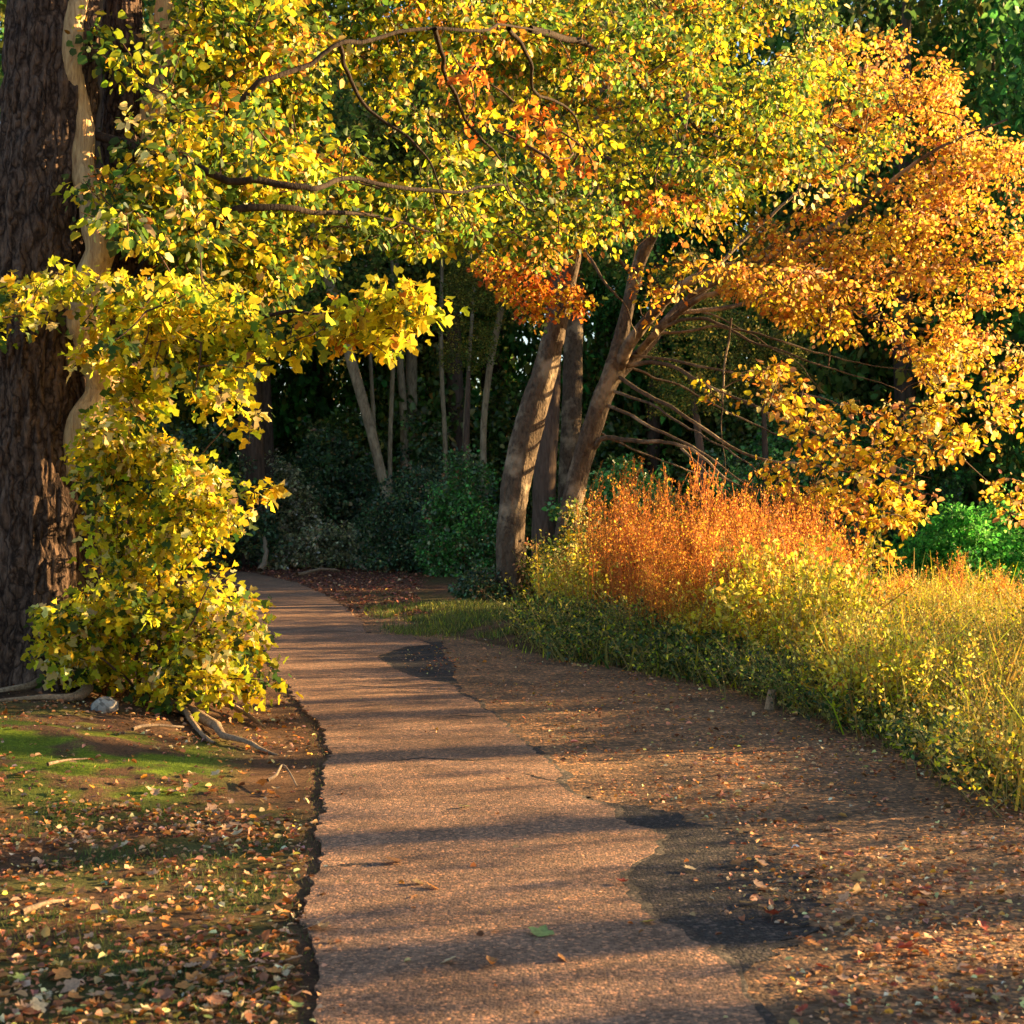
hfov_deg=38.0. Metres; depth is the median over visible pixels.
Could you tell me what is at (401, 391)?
wood tree
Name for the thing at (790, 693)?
nettle clump
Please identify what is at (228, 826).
fallen leaf
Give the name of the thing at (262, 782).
fallen leaf
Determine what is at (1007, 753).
meadow weed clump
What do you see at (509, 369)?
broadleaf tree
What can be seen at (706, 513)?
dock clump
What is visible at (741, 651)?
nettle clump
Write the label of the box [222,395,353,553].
understorey bush
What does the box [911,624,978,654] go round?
meadow weed clump
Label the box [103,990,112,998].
fallen leaf
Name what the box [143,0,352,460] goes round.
broadleaf tree
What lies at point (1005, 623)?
meadow weed clump
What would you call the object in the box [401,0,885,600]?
oak tree
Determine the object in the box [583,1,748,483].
wood tree
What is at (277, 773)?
dead branch
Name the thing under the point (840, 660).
goldenrod clump
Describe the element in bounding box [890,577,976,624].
meadow weed clump
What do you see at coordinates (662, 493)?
dock clump
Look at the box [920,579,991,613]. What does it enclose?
meadow weed clump
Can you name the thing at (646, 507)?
dock clump
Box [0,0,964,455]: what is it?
sky
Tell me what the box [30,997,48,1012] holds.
fallen leaf
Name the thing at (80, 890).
fallen leaf
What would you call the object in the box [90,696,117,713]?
rock
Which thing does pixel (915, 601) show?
meadow weed clump
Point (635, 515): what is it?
dock clump
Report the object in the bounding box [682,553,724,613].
dock clump
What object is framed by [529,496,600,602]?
bramble
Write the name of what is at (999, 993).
fallen leaf
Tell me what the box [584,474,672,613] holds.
dock clump
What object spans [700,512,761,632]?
dock clump
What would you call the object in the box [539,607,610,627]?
nettle clump
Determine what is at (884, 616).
goldenrod clump
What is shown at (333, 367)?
broadleaf tree
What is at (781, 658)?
nettle clump
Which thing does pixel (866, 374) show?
understorey bush
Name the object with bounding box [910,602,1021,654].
meadow weed clump
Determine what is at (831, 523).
dock clump
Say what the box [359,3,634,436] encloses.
broadleaf tree
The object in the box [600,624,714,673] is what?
nettle clump
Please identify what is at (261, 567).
dead branch
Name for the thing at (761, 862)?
fallen leaf
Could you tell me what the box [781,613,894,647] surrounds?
meadow weed clump
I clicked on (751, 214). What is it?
broadleaf tree
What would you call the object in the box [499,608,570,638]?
nettle clump
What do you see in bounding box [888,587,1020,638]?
meadow weed clump
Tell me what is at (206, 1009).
fallen leaf
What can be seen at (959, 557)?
dock clump
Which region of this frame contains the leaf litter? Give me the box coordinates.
[0,558,1023,1023]
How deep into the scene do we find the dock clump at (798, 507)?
18.56 m
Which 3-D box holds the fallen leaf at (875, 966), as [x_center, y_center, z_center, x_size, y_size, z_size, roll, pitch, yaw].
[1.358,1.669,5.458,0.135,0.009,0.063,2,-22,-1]
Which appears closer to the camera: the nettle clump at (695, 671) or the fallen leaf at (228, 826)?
the fallen leaf at (228, 826)
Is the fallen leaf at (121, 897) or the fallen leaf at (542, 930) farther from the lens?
the fallen leaf at (121, 897)
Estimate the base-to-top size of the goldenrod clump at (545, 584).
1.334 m
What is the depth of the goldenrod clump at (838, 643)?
12.30 m
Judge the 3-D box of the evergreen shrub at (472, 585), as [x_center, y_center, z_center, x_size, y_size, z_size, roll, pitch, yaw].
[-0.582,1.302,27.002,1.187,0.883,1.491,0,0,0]
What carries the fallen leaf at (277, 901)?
on the ground at (94, 741)
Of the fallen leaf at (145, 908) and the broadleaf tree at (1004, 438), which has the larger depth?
the broadleaf tree at (1004, 438)
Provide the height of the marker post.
0.204 m
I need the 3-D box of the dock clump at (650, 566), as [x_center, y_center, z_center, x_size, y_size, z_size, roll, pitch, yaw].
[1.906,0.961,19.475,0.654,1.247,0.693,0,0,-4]
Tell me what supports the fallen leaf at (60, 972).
on the ground at (94, 741)
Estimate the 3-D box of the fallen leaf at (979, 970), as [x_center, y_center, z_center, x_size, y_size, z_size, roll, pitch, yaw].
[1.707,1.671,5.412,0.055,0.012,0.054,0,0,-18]
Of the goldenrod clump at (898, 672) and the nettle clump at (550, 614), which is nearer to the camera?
the goldenrod clump at (898, 672)
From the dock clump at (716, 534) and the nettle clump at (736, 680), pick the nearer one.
the nettle clump at (736, 680)
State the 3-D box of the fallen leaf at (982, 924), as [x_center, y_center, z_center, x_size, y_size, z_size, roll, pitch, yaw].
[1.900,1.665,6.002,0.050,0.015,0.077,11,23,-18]
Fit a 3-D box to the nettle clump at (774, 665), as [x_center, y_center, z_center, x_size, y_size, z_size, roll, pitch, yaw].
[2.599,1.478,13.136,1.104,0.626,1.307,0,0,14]
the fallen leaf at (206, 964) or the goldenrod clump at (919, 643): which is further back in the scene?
the goldenrod clump at (919, 643)
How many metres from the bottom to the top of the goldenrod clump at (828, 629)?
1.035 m
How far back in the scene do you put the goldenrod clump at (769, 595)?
15.11 m
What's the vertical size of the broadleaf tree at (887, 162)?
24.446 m
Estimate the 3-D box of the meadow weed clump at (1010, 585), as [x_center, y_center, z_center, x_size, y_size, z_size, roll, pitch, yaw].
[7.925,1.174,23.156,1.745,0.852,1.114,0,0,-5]
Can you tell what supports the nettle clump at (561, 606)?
on the ground at (94, 741)
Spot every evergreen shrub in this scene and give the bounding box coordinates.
[128,416,292,572]
[131,467,167,566]
[265,421,409,554]
[348,460,479,572]
[369,414,530,561]
[406,441,525,576]
[447,559,511,601]
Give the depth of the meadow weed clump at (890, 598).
16.47 m
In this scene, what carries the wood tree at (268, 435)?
on the ground at (94, 741)
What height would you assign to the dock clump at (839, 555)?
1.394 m
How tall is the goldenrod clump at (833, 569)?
1.699 m
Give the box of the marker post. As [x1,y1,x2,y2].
[764,689,777,709]
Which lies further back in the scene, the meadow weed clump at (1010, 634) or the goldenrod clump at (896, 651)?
the meadow weed clump at (1010, 634)
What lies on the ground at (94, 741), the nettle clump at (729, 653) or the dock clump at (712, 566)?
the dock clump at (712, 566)
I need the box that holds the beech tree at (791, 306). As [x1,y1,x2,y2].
[549,24,1023,597]
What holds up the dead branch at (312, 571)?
on the leaf litter
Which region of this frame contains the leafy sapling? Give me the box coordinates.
[20,330,302,722]
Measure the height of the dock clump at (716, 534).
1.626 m
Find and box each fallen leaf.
[0,989,13,996]
[12,959,24,963]
[13,972,26,980]
[15,1000,32,1009]
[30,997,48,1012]
[33,968,47,972]
[35,949,45,954]
[45,991,51,998]
[52,964,72,979]
[60,975,85,992]
[60,1006,84,1014]
[68,991,83,997]
[74,886,86,893]
[76,959,92,962]
[83,932,93,937]
[85,941,99,950]
[87,991,105,995]
[87,997,104,1004]
[99,967,107,973]
[103,973,118,975]
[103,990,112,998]
[111,903,124,909]
[119,795,131,799]
[119,840,128,846]
[119,893,137,899]
[135,979,147,988]
[136,945,142,952]
[138,966,162,970]
[138,975,156,986]
[139,836,152,844]
[140,905,153,912]
[140,1003,155,1009]
[146,868,159,874]
[150,788,159,796]
[154,987,177,998]
[162,915,169,920]
[168,965,175,974]
[169,998,183,1003]
[172,946,186,951]
[175,980,195,988]
[176,786,188,792]
[179,970,207,980]
[182,904,198,910]
[183,960,209,966]
[184,783,193,787]
[189,956,204,962]
[194,1004,204,1011]
[199,977,217,985]
[199,1007,214,1013]
[200,960,213,969]
[202,1000,224,1007]
[205,803,216,811]
[206,996,225,1004]
[207,949,218,959]
[207,993,226,1001]
[209,834,220,842]
[210,770,220,775]
[213,991,232,995]
[218,971,233,979]
[221,824,232,827]
[222,916,234,922]
[225,976,240,981]
[229,822,240,824]
[231,828,242,834]
[235,998,243,1007]
[237,948,245,957]
[240,823,250,827]
[249,985,265,994]
[256,779,266,785]
[265,966,281,974]
[267,805,277,809]
[270,899,281,905]
[273,941,297,954]
[273,975,281,980]
[274,1010,286,1015]
[281,969,289,975]
[282,955,302,960]
[289,973,304,977]
[289,1000,303,1007]
[317,921,329,928]
[384,856,404,861]
[410,879,426,884]
[439,956,455,963]
[486,955,497,965]
[528,924,553,939]
[729,858,743,865]
[753,880,766,887]
[755,857,768,865]
[764,909,781,914]
[795,1003,807,1013]
[808,939,819,945]
[811,965,822,970]
[827,988,839,997]
[834,964,843,980]
[836,891,849,902]
[837,973,849,979]
[859,951,876,957]
[865,965,893,967]
[868,971,886,974]
[884,981,897,986]
[889,959,911,962]
[891,975,905,982]
[892,940,915,948]
[902,929,917,933]
[918,1000,932,1003]
[927,923,936,928]
[934,982,948,988]
[936,905,953,910]
[940,885,956,890]
[942,877,952,882]
[947,995,960,1013]
[960,965,977,967]
[961,917,974,921]
[963,992,978,998]
[972,967,986,974]
[977,918,988,929]
[992,992,1005,995]
[993,884,1005,889]
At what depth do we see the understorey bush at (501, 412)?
59.05 m
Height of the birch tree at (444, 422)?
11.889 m
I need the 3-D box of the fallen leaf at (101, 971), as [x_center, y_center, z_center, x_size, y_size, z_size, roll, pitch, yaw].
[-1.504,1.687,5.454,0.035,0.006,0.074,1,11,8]
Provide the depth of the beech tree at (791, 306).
25.09 m
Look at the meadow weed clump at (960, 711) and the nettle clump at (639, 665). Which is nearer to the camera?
the meadow weed clump at (960, 711)
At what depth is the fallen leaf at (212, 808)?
8.38 m
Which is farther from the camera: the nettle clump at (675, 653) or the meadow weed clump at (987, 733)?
the nettle clump at (675, 653)
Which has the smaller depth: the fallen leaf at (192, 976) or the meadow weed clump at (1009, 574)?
the fallen leaf at (192, 976)
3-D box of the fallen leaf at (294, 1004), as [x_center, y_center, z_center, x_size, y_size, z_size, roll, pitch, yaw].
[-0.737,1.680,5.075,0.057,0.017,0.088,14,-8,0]
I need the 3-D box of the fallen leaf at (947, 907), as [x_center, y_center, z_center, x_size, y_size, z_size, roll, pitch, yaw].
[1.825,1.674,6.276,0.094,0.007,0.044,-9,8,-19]
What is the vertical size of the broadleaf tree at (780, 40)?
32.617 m
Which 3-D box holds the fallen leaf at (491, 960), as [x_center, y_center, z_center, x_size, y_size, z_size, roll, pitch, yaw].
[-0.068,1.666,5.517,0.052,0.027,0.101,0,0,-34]
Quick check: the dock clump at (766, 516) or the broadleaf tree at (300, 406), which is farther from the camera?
the broadleaf tree at (300, 406)
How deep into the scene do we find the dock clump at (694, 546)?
18.29 m
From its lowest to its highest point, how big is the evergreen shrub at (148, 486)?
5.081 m
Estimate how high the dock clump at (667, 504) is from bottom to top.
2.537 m
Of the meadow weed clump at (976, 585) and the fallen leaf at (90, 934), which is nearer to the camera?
the fallen leaf at (90, 934)
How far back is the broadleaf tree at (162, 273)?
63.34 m
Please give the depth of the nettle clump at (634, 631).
16.73 m
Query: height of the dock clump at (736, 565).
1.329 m
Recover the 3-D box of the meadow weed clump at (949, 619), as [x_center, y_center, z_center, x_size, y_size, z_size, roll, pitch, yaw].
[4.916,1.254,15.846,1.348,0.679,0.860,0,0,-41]
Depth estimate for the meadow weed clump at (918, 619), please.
12.99 m
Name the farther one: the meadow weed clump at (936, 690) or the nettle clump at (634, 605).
the nettle clump at (634, 605)
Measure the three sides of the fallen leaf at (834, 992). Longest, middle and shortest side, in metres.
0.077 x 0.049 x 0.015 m
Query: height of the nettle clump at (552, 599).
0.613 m
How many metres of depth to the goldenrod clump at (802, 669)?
12.54 m
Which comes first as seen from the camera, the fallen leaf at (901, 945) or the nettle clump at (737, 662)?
the fallen leaf at (901, 945)
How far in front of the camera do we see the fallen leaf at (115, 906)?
6.28 m
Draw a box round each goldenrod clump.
[505,538,603,609]
[529,549,618,601]
[552,541,635,612]
[641,577,711,625]
[647,591,725,633]
[652,537,881,663]
[661,598,727,643]
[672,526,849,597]
[686,545,862,641]
[686,552,774,638]
[690,603,748,651]
[693,537,836,643]
[700,536,839,632]
[704,516,861,637]
[706,518,921,653]
[719,569,835,660]
[727,606,797,667]
[728,559,879,654]
[735,581,828,661]
[739,546,914,666]
[743,562,873,650]
[750,587,863,688]
[767,593,893,683]
[777,631,868,716]
[787,614,891,695]
[788,632,874,685]
[798,626,939,723]
[807,635,941,735]
[808,603,956,722]
[809,616,973,732]
[814,600,957,672]
[815,617,988,692]
[830,605,910,636]
[843,625,979,740]
[858,585,917,625]
[859,612,1021,734]
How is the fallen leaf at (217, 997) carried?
on the ground at (94, 741)
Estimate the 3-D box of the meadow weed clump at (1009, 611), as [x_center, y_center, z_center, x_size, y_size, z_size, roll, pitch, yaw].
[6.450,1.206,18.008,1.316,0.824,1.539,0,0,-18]
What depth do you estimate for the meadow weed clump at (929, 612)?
17.39 m
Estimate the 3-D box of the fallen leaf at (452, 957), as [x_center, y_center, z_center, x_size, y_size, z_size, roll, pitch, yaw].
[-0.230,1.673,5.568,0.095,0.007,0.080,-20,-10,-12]
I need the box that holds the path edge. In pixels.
[367,632,776,1023]
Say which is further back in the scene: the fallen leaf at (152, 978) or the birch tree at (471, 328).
the birch tree at (471, 328)
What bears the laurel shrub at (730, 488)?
on the ground at (94, 741)
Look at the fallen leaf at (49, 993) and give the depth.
5.19 m
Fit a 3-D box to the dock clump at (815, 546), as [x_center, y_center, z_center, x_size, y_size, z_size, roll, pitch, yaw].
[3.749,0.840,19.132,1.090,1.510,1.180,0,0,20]
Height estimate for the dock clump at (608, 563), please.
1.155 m
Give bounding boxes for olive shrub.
[258,518,372,569]
[264,448,327,563]
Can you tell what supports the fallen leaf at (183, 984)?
on the ground at (94, 741)
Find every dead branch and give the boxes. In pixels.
[20,899,64,914]
[46,758,87,765]
[131,724,183,730]
[257,536,268,572]
[266,764,297,786]
[295,568,339,575]
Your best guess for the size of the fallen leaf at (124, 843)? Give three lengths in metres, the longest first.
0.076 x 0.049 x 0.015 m
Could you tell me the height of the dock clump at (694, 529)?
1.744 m
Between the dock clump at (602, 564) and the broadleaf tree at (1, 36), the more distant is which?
the broadleaf tree at (1, 36)
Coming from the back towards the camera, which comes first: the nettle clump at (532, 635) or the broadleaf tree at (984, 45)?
the broadleaf tree at (984, 45)
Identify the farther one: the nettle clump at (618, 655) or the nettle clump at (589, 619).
the nettle clump at (589, 619)
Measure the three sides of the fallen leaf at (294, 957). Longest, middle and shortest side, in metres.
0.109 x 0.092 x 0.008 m
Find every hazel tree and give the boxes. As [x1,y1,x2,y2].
[425,249,513,521]
[636,245,751,525]
[704,214,829,533]
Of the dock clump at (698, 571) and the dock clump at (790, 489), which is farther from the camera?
the dock clump at (790, 489)
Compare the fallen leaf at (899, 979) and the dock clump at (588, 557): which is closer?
the fallen leaf at (899, 979)
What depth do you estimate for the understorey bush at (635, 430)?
58.24 m
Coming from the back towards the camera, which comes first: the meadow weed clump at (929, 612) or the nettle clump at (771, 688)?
the meadow weed clump at (929, 612)
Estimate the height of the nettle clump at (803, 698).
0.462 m
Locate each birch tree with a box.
[364,265,375,488]
[388,243,394,557]
[439,229,447,489]
[454,99,555,539]
[462,279,475,458]
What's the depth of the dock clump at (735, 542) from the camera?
18.52 m
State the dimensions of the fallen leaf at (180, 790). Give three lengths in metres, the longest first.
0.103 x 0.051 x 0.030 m
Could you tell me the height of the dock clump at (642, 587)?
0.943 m
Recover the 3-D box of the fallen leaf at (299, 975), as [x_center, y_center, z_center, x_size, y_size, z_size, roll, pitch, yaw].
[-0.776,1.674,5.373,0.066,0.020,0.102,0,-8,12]
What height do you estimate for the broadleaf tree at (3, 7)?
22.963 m
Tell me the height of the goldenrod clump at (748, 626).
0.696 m
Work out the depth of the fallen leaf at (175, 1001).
5.10 m
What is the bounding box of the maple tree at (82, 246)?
[0,0,914,754]
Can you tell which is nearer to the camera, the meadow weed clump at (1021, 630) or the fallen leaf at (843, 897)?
the fallen leaf at (843, 897)
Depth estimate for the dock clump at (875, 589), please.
19.23 m
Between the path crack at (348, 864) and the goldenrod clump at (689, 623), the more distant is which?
the goldenrod clump at (689, 623)
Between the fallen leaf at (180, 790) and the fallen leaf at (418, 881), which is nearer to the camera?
the fallen leaf at (418, 881)
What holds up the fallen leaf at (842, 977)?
on the verge
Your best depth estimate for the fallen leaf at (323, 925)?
6.00 m
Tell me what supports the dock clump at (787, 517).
on the ground at (94, 741)
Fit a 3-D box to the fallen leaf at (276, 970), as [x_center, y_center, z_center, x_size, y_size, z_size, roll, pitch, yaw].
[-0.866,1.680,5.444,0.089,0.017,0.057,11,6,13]
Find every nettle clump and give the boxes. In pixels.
[484,588,586,642]
[489,597,597,648]
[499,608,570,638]
[513,589,575,615]
[515,600,582,621]
[521,619,579,654]
[524,595,624,618]
[524,618,614,657]
[533,589,595,613]
[534,626,630,662]
[537,601,608,623]
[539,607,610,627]
[540,609,632,636]
[547,616,660,661]
[564,620,645,639]
[565,598,654,622]
[571,594,640,617]
[572,593,700,638]
[574,620,644,653]
[577,576,697,625]
[585,599,647,620]
[587,634,645,665]
[599,603,718,639]
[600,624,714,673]
[603,618,660,640]
[612,610,719,648]
[621,590,715,632]
[626,622,714,654]
[629,648,699,678]
[642,635,740,682]
[657,626,727,642]
[661,639,723,664]
[661,652,736,686]
[671,621,745,649]
[677,631,820,697]
[681,634,769,677]
[684,634,787,688]
[694,630,766,665]
[698,639,850,705]
[704,652,798,695]
[725,638,831,697]
[727,672,802,707]
[737,644,819,703]
[746,645,865,712]
[752,663,829,714]
[760,650,838,708]
[768,669,850,719]
[778,679,929,735]
[797,674,865,719]
[808,689,875,727]
[836,690,949,740]
[848,704,966,749]
[872,702,994,758]
[885,712,1018,778]
[895,721,1019,796]
[896,713,993,771]
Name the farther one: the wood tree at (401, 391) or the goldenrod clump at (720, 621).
the wood tree at (401, 391)
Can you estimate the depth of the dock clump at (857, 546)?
18.92 m
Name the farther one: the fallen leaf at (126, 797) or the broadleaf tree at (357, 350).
the broadleaf tree at (357, 350)
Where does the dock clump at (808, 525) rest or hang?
on the ground at (94, 741)
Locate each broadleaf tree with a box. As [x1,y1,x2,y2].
[0,0,4,85]
[0,0,6,83]
[0,0,269,529]
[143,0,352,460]
[144,0,355,474]
[146,42,238,456]
[231,86,401,454]
[274,0,537,472]
[276,268,424,442]
[279,83,512,403]
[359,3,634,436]
[403,0,595,443]
[471,12,735,411]
[472,154,588,405]
[488,1,732,471]
[583,43,797,446]
[593,0,869,496]
[612,191,761,351]
[662,0,952,441]
[698,0,1023,543]
[718,0,1023,495]
[729,84,888,382]
[740,18,943,387]
[805,0,1014,422]
[863,0,1023,467]
[867,0,1023,503]
[914,0,1023,341]
[918,0,1023,531]
[922,0,1023,467]
[960,8,1023,560]
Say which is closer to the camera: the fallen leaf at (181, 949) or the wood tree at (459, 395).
the fallen leaf at (181, 949)
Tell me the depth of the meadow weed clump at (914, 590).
20.18 m
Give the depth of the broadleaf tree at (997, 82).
63.00 m
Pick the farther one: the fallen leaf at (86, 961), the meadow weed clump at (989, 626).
the meadow weed clump at (989, 626)
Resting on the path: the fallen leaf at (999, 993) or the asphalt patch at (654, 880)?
the asphalt patch at (654, 880)
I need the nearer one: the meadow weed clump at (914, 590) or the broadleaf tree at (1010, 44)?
the meadow weed clump at (914, 590)
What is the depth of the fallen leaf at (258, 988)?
5.24 m
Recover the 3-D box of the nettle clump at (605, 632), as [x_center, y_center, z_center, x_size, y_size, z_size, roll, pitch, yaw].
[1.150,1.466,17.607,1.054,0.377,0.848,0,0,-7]
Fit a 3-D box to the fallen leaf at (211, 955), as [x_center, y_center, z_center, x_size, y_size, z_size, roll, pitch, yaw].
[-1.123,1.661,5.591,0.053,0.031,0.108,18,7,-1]
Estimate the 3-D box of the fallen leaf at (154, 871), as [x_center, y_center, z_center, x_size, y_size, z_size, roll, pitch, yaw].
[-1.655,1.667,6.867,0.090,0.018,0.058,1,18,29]
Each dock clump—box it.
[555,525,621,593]
[562,538,627,601]
[564,538,619,608]
[574,489,623,600]
[582,551,618,607]
[583,500,651,598]
[584,456,654,591]
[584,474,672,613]
[601,527,644,603]
[601,544,643,608]
[610,490,663,589]
[610,551,641,600]
[614,526,686,609]
[623,531,688,613]
[623,567,682,631]
[626,513,698,587]
[626,554,689,651]
[627,478,684,578]
[630,473,712,552]
[632,538,676,605]
[633,501,733,605]
[634,501,678,552]
[635,520,686,611]
[648,449,732,567]
[651,554,702,617]
[658,564,716,619]
[665,490,739,583]
[670,522,740,609]
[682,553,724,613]
[685,510,770,584]
[686,547,738,613]
[687,470,757,560]
[690,480,785,561]
[690,521,755,572]
[696,497,802,564]
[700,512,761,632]
[709,492,759,536]
[709,492,772,536]
[711,524,760,587]
[711,535,768,618]
[717,498,774,538]
[724,569,788,646]
[728,491,777,544]
[731,485,796,534]
[733,485,820,580]
[734,502,825,568]
[750,470,821,541]
[759,529,812,595]
[761,514,819,554]
[763,493,833,553]
[764,493,832,585]
[771,490,833,547]
[772,533,823,574]
[776,539,852,584]
[777,524,849,565]
[787,500,835,546]
[788,489,873,581]
[803,531,872,597]
[813,527,864,589]
[847,569,892,623]
[880,562,928,618]
[931,546,978,598]
[979,560,1023,608]
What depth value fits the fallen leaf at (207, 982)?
5.28 m
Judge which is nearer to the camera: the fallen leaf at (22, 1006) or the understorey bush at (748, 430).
the fallen leaf at (22, 1006)
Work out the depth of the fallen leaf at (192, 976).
5.38 m
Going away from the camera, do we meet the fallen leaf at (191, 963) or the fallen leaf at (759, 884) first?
the fallen leaf at (191, 963)
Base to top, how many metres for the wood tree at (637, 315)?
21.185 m
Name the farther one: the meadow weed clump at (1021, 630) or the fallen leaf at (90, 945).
the meadow weed clump at (1021, 630)
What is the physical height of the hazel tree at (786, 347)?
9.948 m
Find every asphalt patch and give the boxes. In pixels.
[383,642,457,682]
[583,795,831,973]
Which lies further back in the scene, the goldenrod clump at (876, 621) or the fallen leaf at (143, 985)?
the goldenrod clump at (876, 621)
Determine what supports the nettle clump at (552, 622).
on the ground at (94, 741)
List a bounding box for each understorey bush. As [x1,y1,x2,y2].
[132,382,238,555]
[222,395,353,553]
[279,405,399,551]
[338,319,511,528]
[470,368,561,515]
[525,418,618,558]
[558,327,694,496]
[657,382,779,497]
[706,384,839,512]
[775,315,929,495]
[921,339,1023,548]
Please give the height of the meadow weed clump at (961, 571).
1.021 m
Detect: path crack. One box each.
[326,863,371,866]
[392,757,488,760]
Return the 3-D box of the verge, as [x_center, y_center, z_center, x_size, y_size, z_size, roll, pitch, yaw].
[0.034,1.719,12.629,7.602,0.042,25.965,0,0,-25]
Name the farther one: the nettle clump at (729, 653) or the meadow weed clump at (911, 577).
the meadow weed clump at (911, 577)
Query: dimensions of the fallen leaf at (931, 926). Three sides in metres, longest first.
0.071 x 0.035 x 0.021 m
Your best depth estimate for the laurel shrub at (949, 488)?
44.79 m
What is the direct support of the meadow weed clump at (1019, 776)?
on the ground at (94, 741)
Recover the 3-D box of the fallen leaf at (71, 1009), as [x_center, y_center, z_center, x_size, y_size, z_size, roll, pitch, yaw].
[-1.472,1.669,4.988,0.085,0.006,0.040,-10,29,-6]
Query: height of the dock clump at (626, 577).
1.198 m
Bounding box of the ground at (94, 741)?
[0,559,987,1023]
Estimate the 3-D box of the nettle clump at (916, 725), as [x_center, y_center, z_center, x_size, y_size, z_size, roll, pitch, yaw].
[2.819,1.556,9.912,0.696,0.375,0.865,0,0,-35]
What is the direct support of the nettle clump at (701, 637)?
on the ground at (94, 741)
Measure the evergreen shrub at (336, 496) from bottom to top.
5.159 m
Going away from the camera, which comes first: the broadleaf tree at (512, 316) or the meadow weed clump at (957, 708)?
the meadow weed clump at (957, 708)
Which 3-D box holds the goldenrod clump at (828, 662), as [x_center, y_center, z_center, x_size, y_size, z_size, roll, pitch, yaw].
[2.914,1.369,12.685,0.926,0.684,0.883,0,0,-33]
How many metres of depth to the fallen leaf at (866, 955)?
5.58 m
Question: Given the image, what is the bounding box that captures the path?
[180,569,765,1023]
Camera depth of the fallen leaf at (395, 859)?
7.13 m
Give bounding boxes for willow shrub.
[878,494,1023,597]
[941,483,1023,590]
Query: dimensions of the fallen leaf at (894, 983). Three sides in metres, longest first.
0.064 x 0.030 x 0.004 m
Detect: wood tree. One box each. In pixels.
[143,7,390,564]
[173,2,431,566]
[178,65,359,477]
[269,1,400,401]
[323,61,469,472]
[346,68,493,485]
[347,40,530,399]
[360,42,535,465]
[425,0,702,574]
[458,0,681,509]
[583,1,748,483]
[584,52,774,475]
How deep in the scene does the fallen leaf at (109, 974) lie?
5.42 m
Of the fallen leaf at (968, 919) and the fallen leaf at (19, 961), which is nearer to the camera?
the fallen leaf at (19, 961)
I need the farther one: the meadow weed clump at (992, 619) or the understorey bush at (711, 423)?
the understorey bush at (711, 423)
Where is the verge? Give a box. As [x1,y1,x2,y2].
[351,610,1023,1023]
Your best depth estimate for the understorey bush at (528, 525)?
53.15 m
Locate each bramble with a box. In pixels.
[508,537,562,600]
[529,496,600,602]
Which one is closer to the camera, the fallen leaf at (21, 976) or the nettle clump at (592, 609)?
the fallen leaf at (21, 976)
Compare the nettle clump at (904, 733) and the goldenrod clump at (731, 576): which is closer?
the nettle clump at (904, 733)
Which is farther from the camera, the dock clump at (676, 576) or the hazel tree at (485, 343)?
the hazel tree at (485, 343)
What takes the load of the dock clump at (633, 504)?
on the ground at (94, 741)
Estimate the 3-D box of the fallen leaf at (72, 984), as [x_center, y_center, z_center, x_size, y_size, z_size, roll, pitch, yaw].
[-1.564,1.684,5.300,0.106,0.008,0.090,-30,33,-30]
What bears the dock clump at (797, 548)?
on the ground at (94, 741)
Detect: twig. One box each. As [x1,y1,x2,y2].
[303,916,331,928]
[523,773,556,781]
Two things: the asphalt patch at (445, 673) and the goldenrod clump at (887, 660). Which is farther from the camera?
the asphalt patch at (445, 673)
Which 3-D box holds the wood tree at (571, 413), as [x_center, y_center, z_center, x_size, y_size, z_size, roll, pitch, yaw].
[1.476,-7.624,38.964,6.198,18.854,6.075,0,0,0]
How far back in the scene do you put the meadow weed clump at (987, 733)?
9.31 m
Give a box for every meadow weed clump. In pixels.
[769,622,883,694]
[776,598,937,654]
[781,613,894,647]
[826,646,990,709]
[832,591,1013,656]
[835,618,1008,688]
[841,583,911,630]
[843,613,971,649]
[845,567,963,609]
[853,588,914,623]
[854,565,900,614]
[855,666,993,725]
[862,558,915,592]
[863,607,1023,714]
[868,593,945,633]
[871,579,945,611]
[873,588,930,616]
[875,548,938,605]
[880,605,936,642]
[881,582,966,619]
[883,581,943,627]
[883,591,968,617]
[885,618,1023,684]
[888,585,972,635]
[888,585,973,607]
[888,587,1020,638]
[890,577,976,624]
[891,562,994,598]
[893,653,1023,744]
[896,659,1023,804]
[901,689,1022,784]
[907,569,981,614]
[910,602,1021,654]
[911,562,1008,600]
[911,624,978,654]
[917,564,998,622]
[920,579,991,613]
[920,681,1023,739]
[921,553,1000,591]
[922,598,1006,657]
[925,695,1023,817]
[929,605,1023,669]
[930,595,1003,622]
[931,588,991,630]
[934,624,1023,701]
[942,564,1023,606]
[944,615,996,650]
[945,649,1023,724]
[949,642,1008,682]
[952,566,1006,607]
[953,602,1020,638]
[957,616,1015,652]
[958,705,1023,780]
[960,582,1019,626]
[961,578,1023,624]
[961,586,1022,617]
[962,622,1019,658]
[963,587,1023,646]
[963,591,1020,623]
[968,613,1018,643]
[969,572,1023,650]
[969,585,1023,624]
[970,627,1023,682]
[977,598,1023,641]
[983,560,1023,605]
[983,598,1023,659]
[983,618,1023,650]
[984,648,1023,715]
[998,604,1019,630]
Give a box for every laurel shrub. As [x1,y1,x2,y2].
[542,452,681,563]
[622,448,783,530]
[728,394,886,576]
[820,406,980,574]
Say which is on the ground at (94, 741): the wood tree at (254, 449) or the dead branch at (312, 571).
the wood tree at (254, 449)

